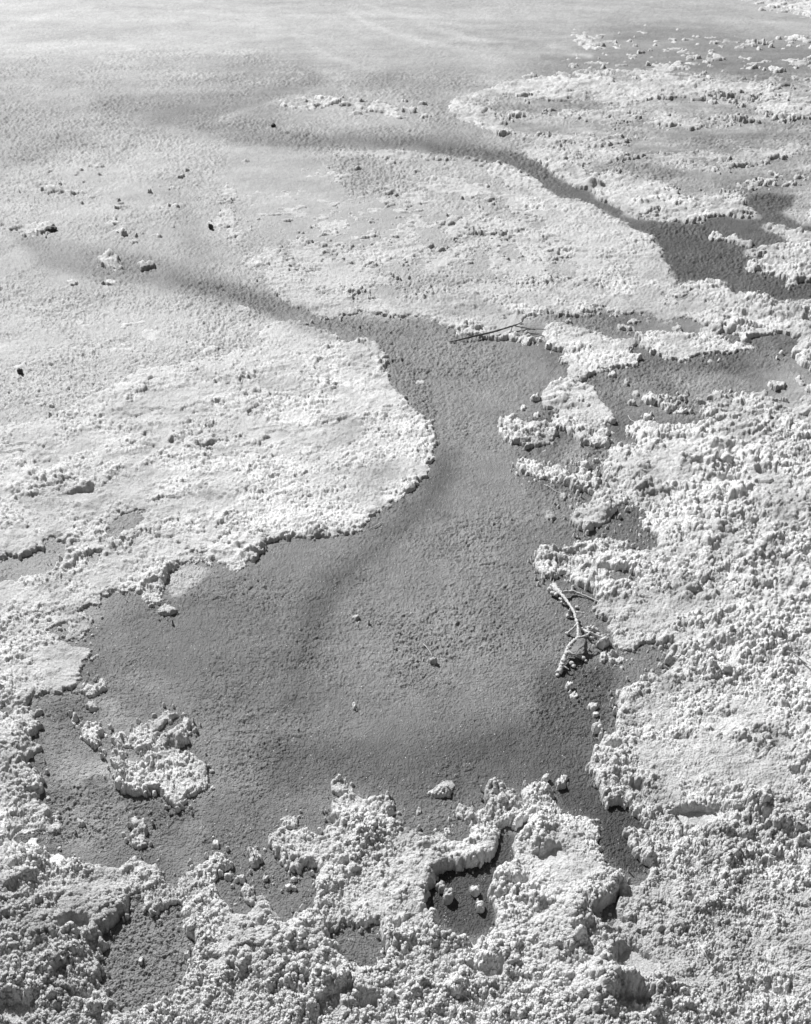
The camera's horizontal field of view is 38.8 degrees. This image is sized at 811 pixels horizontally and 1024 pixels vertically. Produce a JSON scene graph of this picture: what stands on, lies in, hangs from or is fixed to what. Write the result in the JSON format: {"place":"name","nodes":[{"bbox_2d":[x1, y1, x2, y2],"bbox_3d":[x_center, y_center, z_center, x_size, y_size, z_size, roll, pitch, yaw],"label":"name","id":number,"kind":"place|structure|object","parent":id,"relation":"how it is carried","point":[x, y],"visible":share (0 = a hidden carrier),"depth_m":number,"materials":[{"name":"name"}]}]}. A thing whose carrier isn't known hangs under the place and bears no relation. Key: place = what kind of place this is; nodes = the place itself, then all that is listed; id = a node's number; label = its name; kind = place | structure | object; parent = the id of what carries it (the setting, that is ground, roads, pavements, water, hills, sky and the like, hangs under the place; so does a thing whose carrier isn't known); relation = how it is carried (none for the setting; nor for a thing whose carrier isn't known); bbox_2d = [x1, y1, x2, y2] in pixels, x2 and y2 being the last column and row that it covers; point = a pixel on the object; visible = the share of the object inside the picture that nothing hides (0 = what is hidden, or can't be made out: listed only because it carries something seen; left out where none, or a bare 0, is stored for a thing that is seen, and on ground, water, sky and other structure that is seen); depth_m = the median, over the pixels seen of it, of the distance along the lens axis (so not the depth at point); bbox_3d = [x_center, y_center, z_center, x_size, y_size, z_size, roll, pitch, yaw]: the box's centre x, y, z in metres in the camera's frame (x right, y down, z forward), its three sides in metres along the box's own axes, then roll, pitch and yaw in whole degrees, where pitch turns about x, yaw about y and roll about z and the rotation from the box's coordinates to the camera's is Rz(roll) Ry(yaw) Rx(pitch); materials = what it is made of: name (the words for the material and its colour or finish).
{"place":"outdoors","nodes":[
{"label":"outdoors","id":0,"kind":"place"},
{"bbox_2d":[66,279,77,285],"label":"crust island","id":1,"kind":"structure","parent":0,"point":[71,282],"depth_m":3.97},
{"bbox_2d":[137,260,154,270],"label":"crust island","id":2,"kind":"structure","parent":0,"point":[142,265],"depth_m":4.08,"materials":[{"name":"white stone"}]},
{"bbox_2d":[0,0,810,1013],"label":"mud flat","id":3,"kind":"structure","parent":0,"point":[272,664],"depth_m":3.45,"materials":[{"name":"grey soil"}]},
{"bbox_2d":[17,368,22,373],"bbox_3d":[-1.133,-0.415,3.380,0.020,0.018,0.019,0,33,0],"label":"stone","id":4,"kind":"object","parent":3,"relation":"on","point":[19,371],"visible":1,"depth_m":3.37,"materials":[{"name":"black stone"}]},
{"bbox_2d":[0,706,61,838],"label":"crust sheet","id":5,"kind":"object","parent":3,"relation":"on","point":[20,811],"visible":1,"depth_m":1.99,"materials":[{"name":"white stone"}]},
{"bbox_2d":[13,220,54,233],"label":"crust island","id":6,"kind":"structure","parent":3,"relation":"on","point":[30,228],"depth_m":4.42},
{"bbox_2d":[0,629,91,708],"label":"crust sheet","id":7,"kind":"object","parent":3,"relation":"on","point":[36,662],"visible":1,"depth_m":2.28,"materials":[{"name":"white stone"}]},
{"bbox_2d":[45,226,56,231],"bbox_3d":[-1.361,-1.087,4.413,0.053,0.022,0.035,0,33,0],"label":"stone","id":8,"kind":"object","parent":3,"relation":"on","point":[51,228],"visible":1,"depth_m":4.40,"materials":[{"name":"grey stone"}]},
{"bbox_2d":[69,615,93,635],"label":"crust island","id":9,"kind":"structure","parent":3,"relation":"on","point":[79,625],"depth_m":2.38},
{"bbox_2d":[82,683,99,698],"bbox_3d":[-0.609,0.344,2.215,0.040,0.019,0.028,26,41,34],"label":"salt clump","id":10,"kind":"object","parent":3,"relation":"on","point":[89,690],"visible":1,"depth_m":2.21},
{"bbox_2d":[81,721,101,749],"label":"crust island","id":11,"kind":"structure","parent":3,"relation":"on","point":[90,733],"depth_m":2.11,"materials":[{"name":"white stone"}]},
{"bbox_2d":[88,700,98,711],"bbox_3d":[-0.593,0.367,2.180,0.020,0.016,0.029,-11,35,-16],"label":"salt clump","id":12,"kind":"object","parent":3,"relation":"on","point":[92,706],"visible":1,"depth_m":2.17,"materials":[{"name":"white stone"}]},
{"bbox_2d":[99,678,106,691],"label":"salt clump","id":13,"kind":"object","parent":3,"relation":"on","point":[102,681],"visible":1,"depth_m":2.23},
{"bbox_2d":[96,248,122,269],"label":"crust island","id":14,"kind":"structure","parent":3,"relation":"on","point":[109,256],"depth_m":4.12,"materials":[{"name":"white stone"}]},
{"bbox_2d":[105,279,116,285],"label":"crust island","id":15,"kind":"structure","parent":3,"relation":"on","point":[108,282],"depth_m":3.96,"materials":[{"name":"white stone"}]},
{"bbox_2d":[110,731,126,744],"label":"crust island","id":16,"kind":"structure","parent":3,"relation":"on","point":[120,736],"depth_m":2.10,"materials":[{"name":"white stone"}]},
{"bbox_2d":[110,744,132,768],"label":"crust island","id":17,"kind":"structure","parent":3,"relation":"on","point":[116,755],"depth_m":2.06,"materials":[{"name":"white stone"}]},
{"bbox_2d":[129,816,147,849],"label":"crust island","id":18,"kind":"structure","parent":3,"relation":"on","point":[137,834],"depth_m":1.92,"materials":[{"name":"white stone"}]},
{"bbox_2d":[138,957,143,965],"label":"salt clump","id":19,"kind":"object","parent":3,"relation":"on","point":[140,960],"visible":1,"depth_m":1.71,"materials":[{"name":"white stone"}]},
{"bbox_2d":[127,710,177,754],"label":"crust island","id":20,"kind":"structure","parent":3,"relation":"on","point":[141,737],"depth_m":2.11,"materials":[{"name":"white stone"}]},
{"bbox_2d":[114,748,208,808],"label":"crust island","id":21,"kind":"structure","parent":3,"relation":"on","point":[183,777],"depth_m":2.02,"materials":[{"name":"white stone"}]},
{"bbox_2d":[158,603,177,615],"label":"crust island","id":22,"kind":"structure","parent":3,"relation":"on","point":[165,609],"depth_m":2.42,"materials":[{"name":"white stone"}]},
{"bbox_2d":[156,716,191,748],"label":"crust island","id":23,"kind":"structure","parent":3,"relation":"on","point":[174,737],"depth_m":2.09,"materials":[{"name":"white stone"}]},
{"bbox_2d":[213,840,219,848],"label":"salt clump","id":24,"kind":"object","parent":3,"relation":"on","point":[216,844],"visible":1,"depth_m":1.90,"materials":[{"name":"white stone"}]},
{"bbox_2d":[0,285,437,616],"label":"crust bank","id":25,"kind":"structure","parent":3,"relation":"on","point":[307,449],"depth_m":2.93,"materials":[{"name":"white stone"}]},
{"bbox_2d":[224,873,232,880],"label":"salt clump","id":26,"kind":"object","parent":3,"relation":"on","point":[228,876],"visible":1,"depth_m":1.84,"materials":[{"name":"white stone"}]},
{"bbox_2d":[237,874,245,883],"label":"salt clump","id":27,"kind":"object","parent":3,"relation":"on","point":[241,878],"visible":1,"depth_m":1.84,"materials":[{"name":"white stone"}]},
{"bbox_2d":[236,305,249,311],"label":"crust island","id":28,"kind":"structure","parent":3,"relation":"on","point":[241,308],"depth_m":3.78,"materials":[{"name":"white stone"}]},
{"bbox_2d":[240,883,255,906],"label":"crust island","id":29,"kind":"structure","parent":3,"relation":"on","point":[247,893],"depth_m":1.81,"materials":[{"name":"white stone"}]},
{"bbox_2d":[247,846,260,867],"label":"crust island","id":30,"kind":"structure","parent":3,"relation":"on","point":[254,855],"depth_m":1.87,"materials":[{"name":"white stone"}]},
{"bbox_2d":[244,255,264,267],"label":"crust island","id":31,"kind":"structure","parent":3,"relation":"on","point":[256,261],"depth_m":4.13,"materials":[{"name":"white stone"}]},
{"bbox_2d":[263,875,268,881],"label":"salt clump","id":32,"kind":"object","parent":3,"relation":"on","point":[265,878],"visible":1,"depth_m":1.84,"materials":[{"name":"white stone"}]},
{"bbox_2d":[285,883,292,891],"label":"salt clump","id":33,"kind":"object","parent":3,"relation":"on","point":[288,887],"visible":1,"depth_m":1.83,"materials":[{"name":"white"}]},
{"bbox_2d":[280,815,297,829],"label":"crust island","id":34,"kind":"structure","parent":3,"relation":"on","point":[289,821],"depth_m":1.94,"materials":[{"name":"white stone"}]},
{"bbox_2d":[291,876,297,882],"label":"salt clump","id":35,"kind":"object","parent":3,"relation":"on","point":[294,879],"visible":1,"depth_m":1.84,"materials":[{"name":"white stone"}]},
{"bbox_2d":[0,777,664,1023],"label":"crust bank","id":36,"kind":"structure","parent":3,"relation":"on","point":[550,948],"depth_m":1.73,"materials":[{"name":"white"}]},
{"bbox_2d":[331,774,353,796],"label":"crust island","id":37,"kind":"structure","parent":3,"relation":"on","point":[340,784],"depth_m":2.00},
{"bbox_2d":[352,614,359,619],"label":"salt clump","id":38,"kind":"object","parent":3,"relation":"on","point":[356,617],"visible":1,"depth_m":2.41,"materials":[{"name":"white stone"}]},
{"bbox_2d":[0,0,810,1015],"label":"crust scraps","id":39,"kind":"object","parent":3,"relation":"on","point":[722,406],"visible":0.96,"depth_m":4.14,"materials":[{"name":"white stone"}]},
{"bbox_2d":[416,807,420,815],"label":"salt clump","id":40,"kind":"object","parent":3,"relation":"on","point":[418,811],"visible":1,"depth_m":1.96,"materials":[{"name":"white stone"}]},
{"bbox_2d":[427,656,436,664],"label":"salt clump","id":41,"kind":"object","parent":3,"relation":"on","point":[432,660],"visible":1,"depth_m":2.29,"materials":[{"name":"white"}]},
{"bbox_2d":[435,880,444,893],"bbox_3d":[0.055,0.594,1.827,0.017,0.020,0.020,0,33,0],"label":"salt clump","id":42,"kind":"object","parent":3,"relation":"on","point":[439,887],"visible":0.99,"depth_m":1.82,"materials":[{"name":"white"}]},
{"bbox_2d":[426,780,454,798],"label":"crust island","id":43,"kind":"structure","parent":3,"relation":"on","point":[445,788],"depth_m":1.99,"materials":[{"name":"white stone"}]},
{"bbox_2d":[444,828,450,835],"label":"salt clump","id":44,"kind":"object","parent":3,"relation":"on","point":[447,831],"visible":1,"depth_m":1.93,"materials":[{"name":"white stone"}]},
{"bbox_2d":[442,888,453,905],"bbox_3d":[0.067,0.604,1.808,0.018,0.023,0.024,0,33,0],"label":"salt clump","id":45,"kind":"object","parent":3,"relation":"on","point":[448,896],"visible":1,"depth_m":1.80,"materials":[{"name":"white"}]},
{"bbox_2d":[221,149,676,345],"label":"crust bank","id":46,"kind":"structure","parent":3,"relation":"on","point":[626,257],"depth_m":4.03,"materials":[{"name":"white stone"}]},
{"bbox_2d":[469,885,479,896],"bbox_3d":[0.109,0.599,1.819,0.016,0.020,0.016,0,33,0],"label":"salt clump","id":47,"kind":"object","parent":3,"relation":"on","point":[474,891],"visible":1,"depth_m":1.81,"materials":[{"name":"white stone"}]},
{"bbox_2d":[475,900,484,912],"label":"salt clump","id":48,"kind":"object","parent":3,"relation":"on","point":[480,906],"visible":1,"depth_m":1.79,"materials":[{"name":"white"}]},
{"bbox_2d":[449,321,544,341],"bbox_3d":[0.284,-0.569,3.608,0.314,0.019,0.087,-5,33,-8],"label":"twig","id":49,"kind":"object","parent":3,"relation":"on","point":[481,334],"visible":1,"depth_m":3.60,"materials":[{"name":"grey wood"}]},
{"bbox_2d":[499,421,503,435],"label":"salt clump","id":50,"kind":"object","parent":3,"relation":"on","point":[500,428],"visible":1,"depth_m":3.08,"materials":[{"name":"white stone"}]},
{"bbox_2d":[521,404,525,410],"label":"salt clump","id":51,"kind":"object","parent":3,"relation":"on","point":[523,407],"visible":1,"depth_m":3.19,"materials":[{"name":"white stone"}]},
{"bbox_2d":[500,413,557,447],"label":"crust island","id":52,"kind":"structure","parent":3,"relation":"on","point":[516,428],"depth_m":3.06,"materials":[{"name":"white stone"}]},
{"bbox_2d":[528,437,534,443],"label":"salt clump","id":53,"kind":"object","parent":3,"relation":"on","point":[530,440],"visible":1,"depth_m":3.02,"materials":[{"name":"white stone"}]},
{"bbox_2d":[530,392,539,401],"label":"salt clump","id":54,"kind":"object","parent":3,"relation":"on","point":[534,397],"visible":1,"depth_m":3.23,"materials":[{"name":"white stone"}]},
{"bbox_2d":[516,457,569,480],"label":"crust island","id":55,"kind":"structure","parent":3,"relation":"on","point":[533,468],"depth_m":2.90,"materials":[{"name":"white stone"}]},
{"bbox_2d":[541,773,549,781],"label":"salt clump","id":56,"kind":"object","parent":3,"relation":"on","point":[546,777],"visible":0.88,"depth_m":2.02,"materials":[{"name":"white stone"}]},
{"bbox_2d":[545,510,555,520],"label":"salt clump","id":57,"kind":"object","parent":3,"relation":"on","point":[550,515],"visible":1,"depth_m":2.73,"materials":[{"name":"white stone"}]},
{"bbox_2d":[555,778,565,789],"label":"salt clump","id":58,"kind":"object","parent":3,"relation":"on","point":[559,783],"visible":1,"depth_m":2.01,"materials":[{"name":"white stone"}]},
{"bbox_2d":[559,493,566,500],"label":"salt clump","id":59,"kind":"object","parent":3,"relation":"on","point":[562,496],"visible":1,"depth_m":2.80,"materials":[{"name":"white stone"}]},
{"bbox_2d":[561,775,567,781],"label":"salt clump","id":60,"kind":"object","parent":3,"relation":"on","point":[563,777],"visible":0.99,"depth_m":2.03,"materials":[{"name":"white stone"}]},
{"bbox_2d":[565,681,573,689],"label":"salt clump","id":61,"kind":"object","parent":3,"relation":"on","point":[569,686],"visible":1,"depth_m":2.23,"materials":[{"name":"white stone"}]},
{"bbox_2d":[569,691,578,697],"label":"salt clump","id":62,"kind":"object","parent":3,"relation":"on","point":[573,694],"visible":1,"depth_m":2.21,"materials":[{"name":"white stone"}]},
{"bbox_2d":[547,583,601,676],"bbox_3d":[0.355,0.231,2.371,0.112,0.036,0.301,1,33,2],"label":"branch","id":63,"kind":"object","parent":3,"relation":"on","point":[575,644],"visible":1,"depth_m":2.35,"materials":[{"name":"white wood"}]},
{"bbox_2d":[542,375,615,447],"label":"crust island","id":64,"kind":"structure","parent":3,"relation":"on","point":[584,413],"depth_m":3.18,"materials":[{"name":"white stone"}]},
{"bbox_2d":[542,322,641,381],"bbox_3d":[0.571,-0.495,3.504,0.291,0.030,0.413,0,33,0],"label":"crust sheet","id":65,"kind":"object","parent":3,"relation":"on","point":[589,351],"visible":1,"depth_m":3.51,"materials":[{"name":"white stone"}]},
{"bbox_2d":[587,702,597,712],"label":"salt clump","id":66,"kind":"object","parent":3,"relation":"on","point":[592,707],"visible":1,"depth_m":2.17,"materials":[{"name":"white stone"}]},
{"bbox_2d":[592,711,598,717],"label":"salt clump","id":67,"kind":"object","parent":3,"relation":"on","point":[595,713],"visible":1,"depth_m":2.16,"materials":[{"name":"white stone"}]},
{"bbox_2d":[591,722,602,733],"bbox_3d":[0.356,0.398,2.130,0.025,0.022,0.023,0,33,0],"label":"salt clump","id":68,"kind":"object","parent":3,"relation":"on","point":[596,726],"visible":1,"depth_m":2.12,"materials":[{"name":"white stone"}]},
{"bbox_2d":[596,636,608,649],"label":"crust island","id":69,"kind":"structure","parent":3,"relation":"on","point":[602,643],"depth_m":2.33,"materials":[{"name":"grey stone"}]},
{"bbox_2d":[599,651,606,663],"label":"salt clump","id":70,"kind":"object","parent":3,"relation":"on","point":[603,654],"visible":1,"depth_m":2.30,"materials":[{"name":"white stone"}]},
{"bbox_2d":[608,370,616,378],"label":"salt clump","id":71,"kind":"object","parent":3,"relation":"on","point":[613,374],"visible":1,"depth_m":3.36,"materials":[{"name":"white stone"}]},
{"bbox_2d":[608,649,624,664],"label":"crust island","id":72,"kind":"structure","parent":3,"relation":"on","point":[615,658],"depth_m":2.30,"materials":[{"name":"white stone"}]},
{"bbox_2d":[448,75,810,224],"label":"crust bank","id":73,"kind":"structure","parent":3,"relation":"on","point":[628,192],"depth_m":5.37,"materials":[{"name":"white stone"}]},
{"bbox_2d":[631,390,638,396],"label":"salt clump","id":74,"kind":"object","parent":3,"relation":"on","point":[635,393],"visible":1,"depth_m":3.26,"materials":[{"name":"white stone"}]},
{"bbox_2d":[643,413,651,420],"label":"salt clump","id":75,"kind":"object","parent":3,"relation":"on","point":[647,417],"visible":0.91,"depth_m":3.14,"materials":[{"name":"white stone"}]},
{"bbox_2d":[641,391,655,404],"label":"crust island","id":76,"kind":"structure","parent":3,"relation":"on","point":[649,398],"depth_m":3.22,"materials":[{"name":"white stone"}]},
{"bbox_2d":[657,662,662,669],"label":"salt clump","id":77,"kind":"object","parent":3,"relation":"on","point":[660,666],"visible":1,"depth_m":2.28,"materials":[{"name":"grey stone"}]},
{"bbox_2d":[656,394,675,410],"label":"crust island","id":78,"kind":"structure","parent":3,"relation":"on","point":[662,399],"depth_m":3.21,"materials":[{"name":"white stone"}]},
{"bbox_2d":[533,411,810,1023],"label":"crust bank","id":79,"kind":"structure","parent":3,"relation":"on","point":[700,761],"depth_m":2.16,"materials":[{"name":"white stone"}]},
{"bbox_2d":[787,651,810,665],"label":"straw","id":80,"kind":"object","parent":79,"relation":"on","point":[799,658],"visible":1,"depth_m":2.28,"materials":[{"name":"white plant"}]},
{"bbox_2d":[634,330,754,360],"bbox_3d":[0.895,-0.514,3.532,0.362,0.028,0.212,0,33,0],"label":"crust sheet","id":81,"kind":"object","parent":3,"relation":"on","point":[686,346],"visible":1,"depth_m":3.53,"materials":[{"name":"white stone"}]},
{"bbox_2d":[634,278,810,338],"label":"crust bank","id":82,"kind":"structure","parent":3,"relation":"on","point":[750,315],"depth_m":3.74,"materials":[{"name":"white stone"}]},
{"bbox_2d":[708,231,753,247],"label":"crust island","id":83,"kind":"structure","parent":3,"relation":"on","point":[718,237],"depth_m":4.32,"materials":[{"name":"white stone"}]},
{"bbox_2d":[745,222,810,289],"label":"crust bank","id":84,"kind":"structure","parent":3,"relation":"on","point":[789,262],"depth_m":4.14,"materials":[{"name":"white stone"}]},
{"bbox_2d":[791,334,810,368],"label":"crust sheet","id":85,"kind":"object","parent":3,"relation":"on","point":[801,350],"visible":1,"depth_m":3.47,"materials":[{"name":"white stone"}]}
]}

